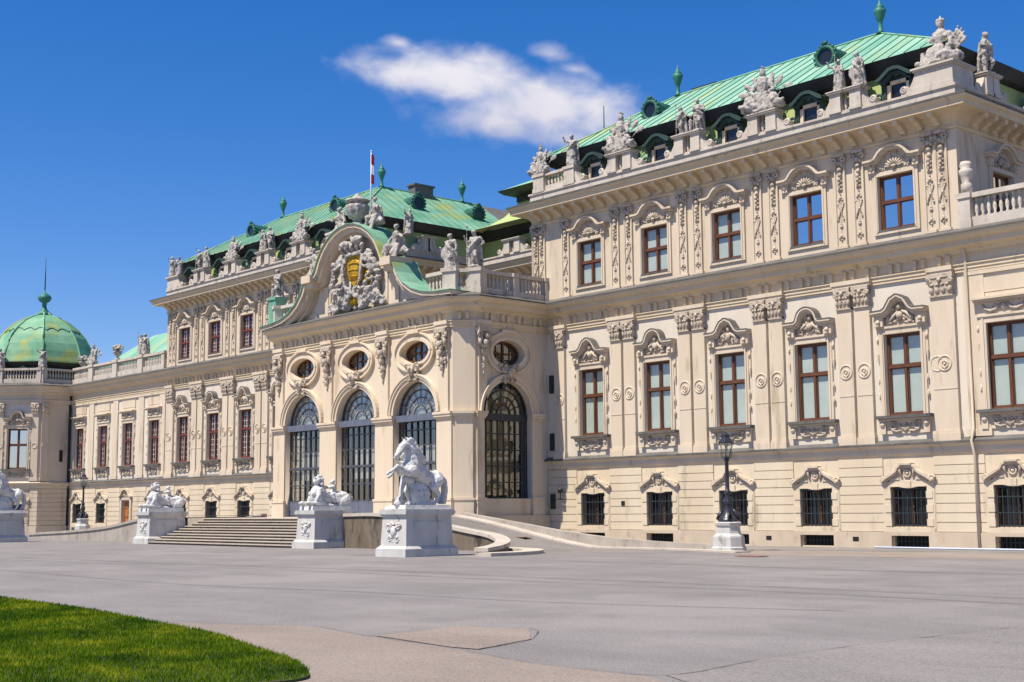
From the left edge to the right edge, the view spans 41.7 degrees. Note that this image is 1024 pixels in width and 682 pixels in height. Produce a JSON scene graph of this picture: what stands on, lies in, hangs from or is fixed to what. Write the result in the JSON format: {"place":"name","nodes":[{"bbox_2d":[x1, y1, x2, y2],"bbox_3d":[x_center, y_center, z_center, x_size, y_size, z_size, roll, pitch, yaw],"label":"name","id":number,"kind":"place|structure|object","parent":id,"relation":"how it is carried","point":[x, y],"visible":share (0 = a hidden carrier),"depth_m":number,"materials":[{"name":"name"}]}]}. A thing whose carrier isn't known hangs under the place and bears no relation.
{"place":"outdoors","nodes":[
{"label":"outdoors","id":0,"kind":"place"},
{"bbox_2d":[0,534,1023,681],"bbox_3d":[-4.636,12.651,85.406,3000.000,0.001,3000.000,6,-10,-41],"label":"forecourt","id":1,"kind":"structure","parent":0,"point":[635,637],"depth_m":29.51,"materials":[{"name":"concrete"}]},
{"bbox_2d":[0,470,27,541],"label":"horse tamer statue","id":2,"kind":"object","parent":1,"relation":"on","point":[12,527],"visible":1,"depth_m":89.49,"materials":[{"name":"stone"}]},
{"bbox_2d":[75,474,89,529],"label":"street lamp","id":3,"kind":"object","parent":1,"relation":"on","point":[82,519],"visible":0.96,"depth_m":117.60,"materials":[{"name":"stone"}]},
{"bbox_2d":[28,519,137,541],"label":"ramp parapet","id":4,"kind":"structure","parent":1,"relation":"on","point":[123,531],"depth_m":90.37,"materials":[{"name":"stone"}]},
{"bbox_2d":[0,595,309,681],"bbox_3d":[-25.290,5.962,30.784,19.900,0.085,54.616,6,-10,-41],"label":"lawn","id":5,"kind":"structure","parent":1,"relation":"on","point":[298,678],"depth_m":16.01,"materials":[{"name":"plant"}]},
{"bbox_2d":[132,482,187,543],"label":"sphinx statue","id":6,"kind":"object","parent":1,"relation":"on","point":[158,514],"visible":1,"depth_m":81.95,"materials":[{"name":"stone"}]},
{"bbox_2d":[148,518,297,547],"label":"entrance steps","id":7,"kind":"structure","parent":1,"relation":"on","point":[258,532],"depth_m":76.63,"materials":[{"name":"stone"}]},
{"bbox_2d":[186,517,297,531],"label":"terrace","id":8,"kind":"structure","parent":1,"relation":"on","point":[189,521],"depth_m":84.67,"materials":[{"name":"stone"}]},
{"bbox_2d":[292,475,356,548],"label":"sphinx statue","id":9,"kind":"object","parent":1,"relation":"on","point":[321,526],"visible":1,"depth_m":68.61,"materials":[{"name":"stone"}]},
{"bbox_2d":[167,622,662,681],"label":"paving patch","id":10,"kind":"object","parent":1,"relation":"on","point":[326,655],"visible":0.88,"depth_m":16.76,"materials":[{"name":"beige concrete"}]},
{"bbox_2d":[375,437,457,556],"bbox_3d":[-4.000,6.469,55.906,3.331,4.903,2.040,6,-10,-41],"label":"horse tamer statue","id":11,"kind":"object","parent":1,"relation":"on","point":[418,524],"visible":1,"depth_m":55.39,"materials":[{"name":"stone"}]},
{"bbox_2d":[4,570,844,610],"bbox_3d":[-8.199,6.501,36.242,37.174,0.001,2.295,-7,-10,43],"label":"tyre mark","id":12,"kind":"object","parent":1,"relation":"on","point":[436,596],"visible":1,"depth_m":29.32,"materials":[{"name":"asphalt"}]},
{"bbox_2d":[343,513,543,556],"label":"ramp parapet","id":13,"kind":"structure","parent":1,"relation":"on","point":[362,530],"depth_m":63.05,"materials":[{"name":"stone"}]},
{"bbox_2d":[376,626,530,648],"bbox_3d":[-0.767,4.397,20.047,2.388,0.001,3.176,-4,-8,28],"label":"paving patch","id":14,"kind":"object","parent":1,"relation":"on","point":[473,637],"visible":1,"depth_m":19.98,"materials":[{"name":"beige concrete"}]},
{"bbox_2d":[0,0,1023,548],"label":"palace","id":15,"kind":"structure","parent":1,"relation":"on","point":[808,296],"depth_m":73.45,"materials":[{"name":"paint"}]},
{"bbox_2d":[0,348,4,367],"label":"robed statue","id":16,"kind":"object","parent":15,"relation":"on","point":[2,359],"visible":1,"depth_m":127.06,"materials":[{"name":"stone"}]},
{"bbox_2d":[0,410,31,477],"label":"window","id":17,"kind":"structure","parent":15,"relation":"in","point":[20,426],"depth_m":125.95,"materials":[{"name":"beige stone"}]},
{"bbox_2d":[12,497,29,525],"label":"grilled window","id":18,"kind":"structure","parent":15,"relation":"in","point":[26,519],"depth_m":124.97,"materials":[{"name":"beige stone"}]},
{"bbox_2d":[37,348,46,367],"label":"robed statue","id":19,"kind":"object","parent":15,"relation":"on","point":[42,359],"visible":1,"depth_m":126.80,"materials":[{"name":"stone"}]},
{"bbox_2d":[69,492,81,524],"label":"grilled window","id":20,"kind":"structure","parent":15,"relation":"in","point":[76,499],"depth_m":125.98,"materials":[{"name":"beige stone"}]},
{"bbox_2d":[69,407,86,477],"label":"window","id":21,"kind":"structure","parent":15,"relation":"in","point":[80,413],"depth_m":126.57,"materials":[{"name":"beige stone"}]},
{"bbox_2d":[78,355,88,366],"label":"stone urn","id":22,"kind":"object","parent":15,"relation":"on","point":[82,360],"visible":0.81,"depth_m":129.34,"materials":[{"name":"grey stone"}]},
{"bbox_2d":[86,344,101,364],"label":"trophy statue","id":23,"kind":"object","parent":15,"relation":"on","point":[92,358],"visible":1,"depth_m":125.49,"materials":[{"name":"stone"}]},
{"bbox_2d":[93,491,107,525],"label":"grilled window","id":24,"kind":"structure","parent":15,"relation":"in","point":[100,511],"depth_m":122.02,"materials":[{"name":"beige stone"}]},
{"bbox_2d":[92,403,110,476],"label":"window","id":25,"kind":"structure","parent":15,"relation":"in","point":[103,416],"depth_m":122.82,"materials":[{"name":"beige stone"}]},
{"bbox_2d":[112,344,123,359],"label":"stone urn","id":26,"kind":"object","parent":15,"relation":"on","point":[117,351],"visible":1,"depth_m":121.78,"materials":[{"name":"grey stone"}]},
{"bbox_2d":[116,400,135,474],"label":"window","id":27,"kind":"structure","parent":15,"relation":"in","point":[128,412],"depth_m":119.13,"materials":[{"name":"beige stone"}]},
{"bbox_2d":[140,334,149,354],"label":"robed statue","id":28,"kind":"object","parent":15,"relation":"on","point":[145,344],"visible":0.98,"depth_m":117.88,"materials":[{"name":"stone"}]},
{"bbox_2d":[142,396,161,473],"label":"window","id":29,"kind":"structure","parent":15,"relation":"in","point":[154,410],"depth_m":115.55,"materials":[{"name":"beige stone"}]},
{"bbox_2d":[167,257,176,276],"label":"robed statue","id":30,"kind":"object","parent":15,"relation":"on","point":[172,267],"visible":0.97,"depth_m":115.07,"materials":[{"name":"stone"}]},
{"bbox_2d":[174,254,183,274],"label":"robed statue","id":31,"kind":"object","parent":15,"relation":"on","point":[179,270],"visible":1,"depth_m":114.18,"materials":[{"name":"stone"}]},
{"bbox_2d":[170,395,190,472],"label":"window","id":32,"kind":"structure","parent":15,"relation":"in","point":[181,407],"depth_m":111.72,"materials":[{"name":"beige stone"}]},
{"bbox_2d":[173,489,189,516],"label":"grilled window","id":33,"kind":"structure","parent":15,"relation":"in","point":[179,492],"depth_m":110.42,"materials":[{"name":"beige stone"}]},
{"bbox_2d":[173,311,194,361],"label":"window","id":34,"kind":"structure","parent":15,"relation":"in","point":[184,319],"depth_m":112.79,"materials":[{"name":"beige stone"}]},
{"bbox_2d":[195,247,203,268],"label":"male statue","id":35,"kind":"object","parent":15,"relation":"on","point":[199,260],"visible":0.94,"depth_m":111.78,"materials":[{"name":"stone"}]},
{"bbox_2d":[203,247,210,267],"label":"robed statue","id":36,"kind":"object","parent":15,"relation":"on","point":[206,260],"visible":1,"depth_m":110.78,"materials":[{"name":"stone"}]},
{"bbox_2d":[200,391,221,470],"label":"window","id":37,"kind":"structure","parent":15,"relation":"in","point":[211,403],"depth_m":108.00,"materials":[{"name":"beige stone"}]},
{"bbox_2d":[201,487,220,516],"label":"grilled window","id":38,"kind":"structure","parent":15,"relation":"in","point":[213,498],"depth_m":107.13,"materials":[{"name":"beige stone"}]},
{"bbox_2d":[202,304,224,356],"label":"window","id":39,"kind":"structure","parent":15,"relation":"in","point":[214,312],"depth_m":109.06,"materials":[{"name":"beige stone"}]},
{"bbox_2d":[223,236,243,260],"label":"trophy statue","id":40,"kind":"object","parent":15,"relation":"on","point":[232,252],"visible":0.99,"depth_m":107.55,"materials":[{"name":"stone"}]},
{"bbox_2d":[232,386,254,468],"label":"window","id":41,"kind":"structure","parent":15,"relation":"in","point":[244,399],"depth_m":104.29,"materials":[{"name":"beige stone"}]},
{"bbox_2d":[233,486,253,516],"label":"grilled window","id":42,"kind":"structure","parent":15,"relation":"in","point":[243,495],"depth_m":103.50,"materials":[{"name":"beige stone"}]},
{"bbox_2d":[233,297,257,350],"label":"window","id":43,"kind":"structure","parent":15,"relation":"in","point":[246,305],"depth_m":105.34,"materials":[{"name":"beige stone"}]},
{"bbox_2d":[259,230,267,250],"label":"robed statue","id":44,"kind":"object","parent":15,"relation":"on","point":[262,241],"visible":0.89,"depth_m":104.26,"materials":[{"name":"stone"}]},
{"bbox_2d":[264,227,275,249],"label":"male statue","id":45,"kind":"object","parent":15,"relation":"on","point":[270,235],"visible":1,"depth_m":103.61,"materials":[{"name":"stone"}]},
{"bbox_2d":[267,489,272,516],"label":"grilled window","id":46,"kind":"structure","parent":15,"relation":"in","point":[270,495],"depth_m":100.39,"materials":[{"name":"beige stone"}]},
{"bbox_2d":[266,381,275,466],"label":"window","id":47,"kind":"structure","parent":15,"relation":"in","point":[271,393],"depth_m":101.03,"materials":[{"name":"beige stone"}]},
{"bbox_2d":[271,269,283,296],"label":"male statue","id":48,"kind":"object","parent":15,"relation":"on","point":[278,290],"visible":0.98,"depth_m":90.36,"materials":[{"name":"stone"}]},
{"bbox_2d":[270,289,292,344],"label":"window","id":49,"kind":"structure","parent":15,"relation":"in","point":[286,295],"depth_m":100.66,"materials":[{"name":"beige stone"}]},
{"bbox_2d":[290,212,314,241],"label":"trophy statue","id":50,"kind":"object","parent":15,"relation":"on","point":[300,233],"visible":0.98,"depth_m":100.14,"materials":[{"name":"stone"}]},
{"bbox_2d":[285,342,319,395],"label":"oval window","id":51,"kind":"structure","parent":15,"relation":"in","point":[309,371],"depth_m":86.95,"materials":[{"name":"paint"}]},
{"bbox_2d":[286,396,319,516],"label":"arched door","id":52,"kind":"structure","parent":15,"relation":"in","point":[306,416],"depth_m":86.84,"materials":[{"name":"metal"}]},
{"bbox_2d":[293,430,319,500],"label":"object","id":53,"kind":"structure","parent":15,"relation":"in","point":[317,431],"depth_m":90.81,"materials":[{"name":"black metal"}]},
{"bbox_2d":[305,248,317,279],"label":"seated statue","id":54,"kind":"object","parent":15,"relation":"on","point":[313,259],"visible":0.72,"depth_m":86.26,"materials":[{"name":"stone"}]},
{"bbox_2d":[327,208,346,235],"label":"seated statue","id":55,"kind":"object","parent":15,"relation":"on","point":[340,218],"visible":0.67,"depth_m":84.83,"materials":[{"name":"stone"}]},
{"bbox_2d":[337,334,374,389],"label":"oval window","id":56,"kind":"structure","parent":15,"relation":"in","point":[363,361],"depth_m":82.64,"materials":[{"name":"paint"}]},
{"bbox_2d":[338,389,375,512],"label":"arched door","id":57,"kind":"structure","parent":15,"relation":"in","point":[359,411],"depth_m":82.20,"materials":[{"name":"metal"}]},
{"bbox_2d":[345,193,369,223],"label":"stone vase","id":58,"kind":"object","parent":15,"relation":"on","point":[357,207],"visible":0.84,"depth_m":83.12,"materials":[{"name":"grey stone"}]},
{"bbox_2d":[370,150,373,214],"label":"flagpole","id":59,"kind":"object","parent":15,"relation":"on","point":[372,171],"visible":0.94,"depth_m":83.22,"materials":[{"name":"white metal"}]},
{"bbox_2d":[364,197,385,228],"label":"seated statue","id":60,"kind":"object","parent":15,"relation":"on","point":[376,218],"visible":0.96,"depth_m":82.11,"materials":[{"name":"stone"}]},
{"bbox_2d":[381,224,408,256],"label":"seated statue","id":61,"kind":"object","parent":15,"relation":"on","point":[397,247],"visible":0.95,"depth_m":79.79,"materials":[{"name":"stone"}]},
{"bbox_2d":[403,205,413,234],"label":"robed statue","id":62,"kind":"object","parent":15,"relation":"on","point":[408,223],"visible":1,"depth_m":97.92,"materials":[{"name":"stone"}]},
{"bbox_2d":[393,324,435,381],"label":"oval window","id":63,"kind":"structure","parent":15,"relation":"in","point":[422,353],"depth_m":78.30,"materials":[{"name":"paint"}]},
{"bbox_2d":[395,382,435,504],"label":"arched door","id":64,"kind":"structure","parent":15,"relation":"in","point":[419,404],"depth_m":78.01,"materials":[{"name":"metal"}]},
{"bbox_2d":[441,233,458,267],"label":"robed statue","id":65,"kind":"object","parent":15,"relation":"on","point":[449,254],"visible":0.95,"depth_m":76.44,"materials":[{"name":"stone"}]},
{"bbox_2d":[466,225,484,266],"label":"male statue","id":66,"kind":"object","parent":15,"relation":"on","point":[474,252],"visible":1,"depth_m":76.25,"materials":[{"name":"stone"}]},
{"bbox_2d":[485,382,527,498],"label":"arched window","id":67,"kind":"structure","parent":15,"relation":"in","point":[503,404],"depth_m":76.88,"materials":[{"name":"black metal"}]},
{"bbox_2d":[487,324,530,383],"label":"oval window","id":68,"kind":"structure","parent":15,"relation":"in","point":[501,355],"depth_m":77.35,"materials":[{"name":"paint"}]},
{"bbox_2d":[527,145,555,176],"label":"trophy statue","id":69,"kind":"object","parent":15,"relation":"on","point":[539,164],"visible":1,"depth_m":80.80,"materials":[{"name":"stone"}]},
{"bbox_2d":[562,135,579,165],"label":"robed statue","id":70,"kind":"object","parent":15,"relation":"on","point":[572,154],"visible":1,"depth_m":78.95,"materials":[{"name":"stone"}]},
{"bbox_2d":[566,216,607,289],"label":"window","id":71,"kind":"structure","parent":15,"relation":"in","point":[586,228],"depth_m":77.31,"materials":[{"name":"beige stone"}]},
{"bbox_2d":[569,337,610,450],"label":"window","id":72,"kind":"structure","parent":15,"relation":"in","point":[588,355],"depth_m":76.28,"materials":[{"name":"beige stone"}]},
{"bbox_2d":[574,474,611,529],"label":"grilled window","id":73,"kind":"structure","parent":15,"relation":"in","point":[597,492],"depth_m":75.49,"materials":[{"name":"beige stone"}]},
{"bbox_2d":[602,112,643,153],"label":"trophy statue","id":74,"kind":"object","parent":15,"relation":"on","point":[621,139],"visible":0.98,"depth_m":75.80,"materials":[{"name":"stone"}]},
{"bbox_2d":[629,200,674,278],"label":"window","id":75,"kind":"structure","parent":15,"relation":"in","point":[658,239],"depth_m":73.59,"materials":[{"name":"beige stone"}]},
{"bbox_2d":[632,328,678,446],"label":"window","id":76,"kind":"structure","parent":15,"relation":"in","point":[654,346],"depth_m":72.56,"materials":[{"name":"beige stone"}]},
{"bbox_2d":[639,472,679,529],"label":"grilled window","id":77,"kind":"structure","parent":15,"relation":"in","point":[664,493],"depth_m":71.78,"materials":[{"name":"beige stone"}]},
{"bbox_2d":[675,104,688,134],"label":"male statue","id":78,"kind":"object","parent":15,"relation":"on","point":[681,123],"visible":0.95,"depth_m":72.65,"materials":[{"name":"stone"}]},
{"bbox_2d":[688,99,705,130],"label":"male statue","id":79,"kind":"object","parent":15,"relation":"on","point":[698,115],"visible":0.98,"depth_m":71.81,"materials":[{"name":"stone"}]},
{"bbox_2d":[699,183,748,265],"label":"window","id":80,"kind":"structure","parent":15,"relation":"in","point":[730,234],"depth_m":69.88,"materials":[{"name":"beige stone"}]},
{"bbox_2d":[703,318,754,443],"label":"window","id":81,"kind":"structure","parent":15,"relation":"in","point":[735,369],"depth_m":68.86,"materials":[{"name":"beige stone"}]},
{"bbox_2d":[710,469,756,530],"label":"grilled window","id":82,"kind":"structure","parent":15,"relation":"in","point":[742,489],"depth_m":67.88,"materials":[{"name":"beige stone"}]},
{"bbox_2d":[738,66,791,114],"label":"trophy statue","id":83,"kind":"object","parent":15,"relation":"on","point":[764,97],"visible":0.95,"depth_m":68.45,"materials":[{"name":"stone"}]},
{"bbox_2d":[776,164,830,251],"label":"window","id":84,"kind":"structure","parent":15,"relation":"in","point":[810,214],"depth_m":66.15,"materials":[{"name":"beige stone"}]},
{"bbox_2d":[781,306,838,438],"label":"window","id":85,"kind":"structure","parent":15,"relation":"in","point":[816,362],"depth_m":65.14,"materials":[{"name":"beige stone"}]},
{"bbox_2d":[790,466,841,530],"bbox_3d":[14.634,7.874,64.247,0.690,3.740,2.872,6,-10,-41],"label":"grilled window","id":86,"kind":"structure","parent":15,"relation":"in","point":[821,495],"depth_m":64.35,"materials":[{"name":"beige stone"}]},
{"bbox_2d":[826,55,845,90],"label":"robed statue","id":87,"kind":"object","parent":15,"relation":"on","point":[839,81],"visible":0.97,"depth_m":65.17,"materials":[{"name":"stone"}]},
{"bbox_2d":[848,52,866,84],"bbox_3d":[16.582,-13.026,64.564,0.595,1.805,0.956,3,-8,-24],"label":"robed statue","id":88,"kind":"object","parent":15,"relation":"on","point":[857,74],"visible":0.98,"depth_m":64.32,"materials":[{"name":"stone"}]},
{"bbox_2d":[862,143,921,235],"bbox_3d":[17.785,-7.078,62.322,0.720,4.140,3.000,6,-10,-41],"label":"window","id":89,"kind":"structure","parent":15,"relation":"in","point":[899,193],"depth_m":62.44,"materials":[{"name":"brown wood"}]},
{"bbox_2d":[870,293,933,434],"bbox_3d":[17.823,1.015,61.282,0.790,6.380,2.840,6,-10,-41],"label":"window","id":90,"kind":"structure","parent":15,"relation":"in","point":[907,353],"depth_m":61.43,"materials":[{"name":"beige stone"}]},
{"bbox_2d":[880,463,937,531],"bbox_3d":[17.969,7.382,60.541,0.690,3.740,2.872,6,-10,-41],"label":"grilled window","id":91,"kind":"structure","parent":15,"relation":"in","point":[914,505],"depth_m":60.64,"materials":[{"name":"beige stone"}]},
{"bbox_2d":[914,16,966,67],"bbox_3d":[19.807,-13.742,61.974,1.660,2.618,2.944,3,-8,-27],"label":"armour statue","id":92,"kind":"object","parent":15,"relation":"on","point":[938,50],"visible":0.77,"depth_m":61.40,"materials":[{"name":"stone"}]},
{"bbox_2d":[976,31,994,72],"bbox_3d":[22.170,-13.437,62.941,1.094,2.212,0.745,6,-10,-41],"label":"male statue","id":93,"kind":"object","parent":15,"relation":"on","point":[985,54],"visible":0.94,"depth_m":62.79,"materials":[{"name":"stone"}]},
{"bbox_2d":[969,272,1023,428],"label":"window","id":94,"kind":"structure","parent":15,"relation":"in","point":[1003,300],"depth_m":57.85,"materials":[{"name":"beige stone"}]},
{"bbox_2d":[982,459,1023,532],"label":"grilled window","id":95,"kind":"structure","parent":15,"relation":"in","point":[1008,478],"depth_m":57.23,"materials":[{"name":"beige stone"}]},
{"bbox_2d":[984,144,1023,212],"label":"window","id":96,"kind":"structure","parent":15,"relation":"in","point":[1003,159],"depth_m":62.72,"materials":[{"name":"beige stone"}]},
{"bbox_2d":[1,559,1023,604],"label":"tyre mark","id":97,"kind":"object","parent":1,"relation":"on","point":[582,583],"visible":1,"depth_m":33.46,"materials":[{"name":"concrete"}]},
{"bbox_2d":[33,558,1023,598],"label":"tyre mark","id":98,"kind":"object","parent":1,"relation":"on","point":[596,579],"visible":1,"depth_m":35.03,"materials":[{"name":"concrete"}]},
{"bbox_2d":[451,516,682,557],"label":"ramp","id":99,"kind":"structure","parent":1,"relation":"on","point":[551,548],"depth_m":64.55,"materials":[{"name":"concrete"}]},
{"bbox_2d":[452,512,749,552],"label":"ramp kerb","id":100,"kind":"structure","parent":1,"relation":"on","point":[579,539],"depth_m":65.95,"materials":[{"name":"stone"}]},
{"bbox_2d":[354,555,1023,574],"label":"tyre mark","id":101,"kind":"object","parent":1,"relation":"on","point":[727,565],"visible":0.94,"depth_m":43.13,"materials":[{"name":"asphalt"}]},
{"bbox_2d":[544,626,1017,673],"bbox_3d":[4.245,4.154,18.458,8.794,0.001,1.800,6,-10,-41],"label":"asphalt crack","id":102,"kind":"object","parent":1,"relation":"on","point":[775,656],"visible":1,"depth_m":16.75,"materials":[{"name":"grey asphalt"}]},
{"bbox_2d":[667,626,1023,681],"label":"paving patch","id":103,"kind":"object","parent":1,"relation":"on","point":[996,655],"visible":1,"depth_m":16.02,"materials":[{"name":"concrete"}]},
{"bbox_2d":[697,550,1023,559],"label":"paving patch","id":104,"kind":"object","parent":1,"relation":"on","point":[1000,556],"visible":1,"depth_m":52.80,"materials":[{"name":"beige concrete"}]},
{"bbox_2d":[711,432,746,550],"bbox_3d":[9.405,6.561,58.633,1.404,5.149,1.404,2,-8,-19],"label":"street lamp","id":105,"kind":"object","parent":104,"relation":"on","point":[728,535],"visible":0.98,"depth_m":58.17,"materials":[{"name":"stone"}]},
{"bbox_2d":[0,0,1023,363],"label":"sky","id":106,"kind":"structure","parent":0,"point":[136,135],"materials":[{"name":"blue"}]},
{"bbox_2d":[747,546,1023,552],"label":"pavement","id":107,"kind":"structure","parent":0,"point":[838,548],"depth_m":59.46,"materials":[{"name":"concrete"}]},
{"bbox_2d":[874,546,1023,550],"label":"blue pipe","id":108,"kind":"object","parent":107,"relation":"on","point":[950,548],"visible":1,"depth_m":57.89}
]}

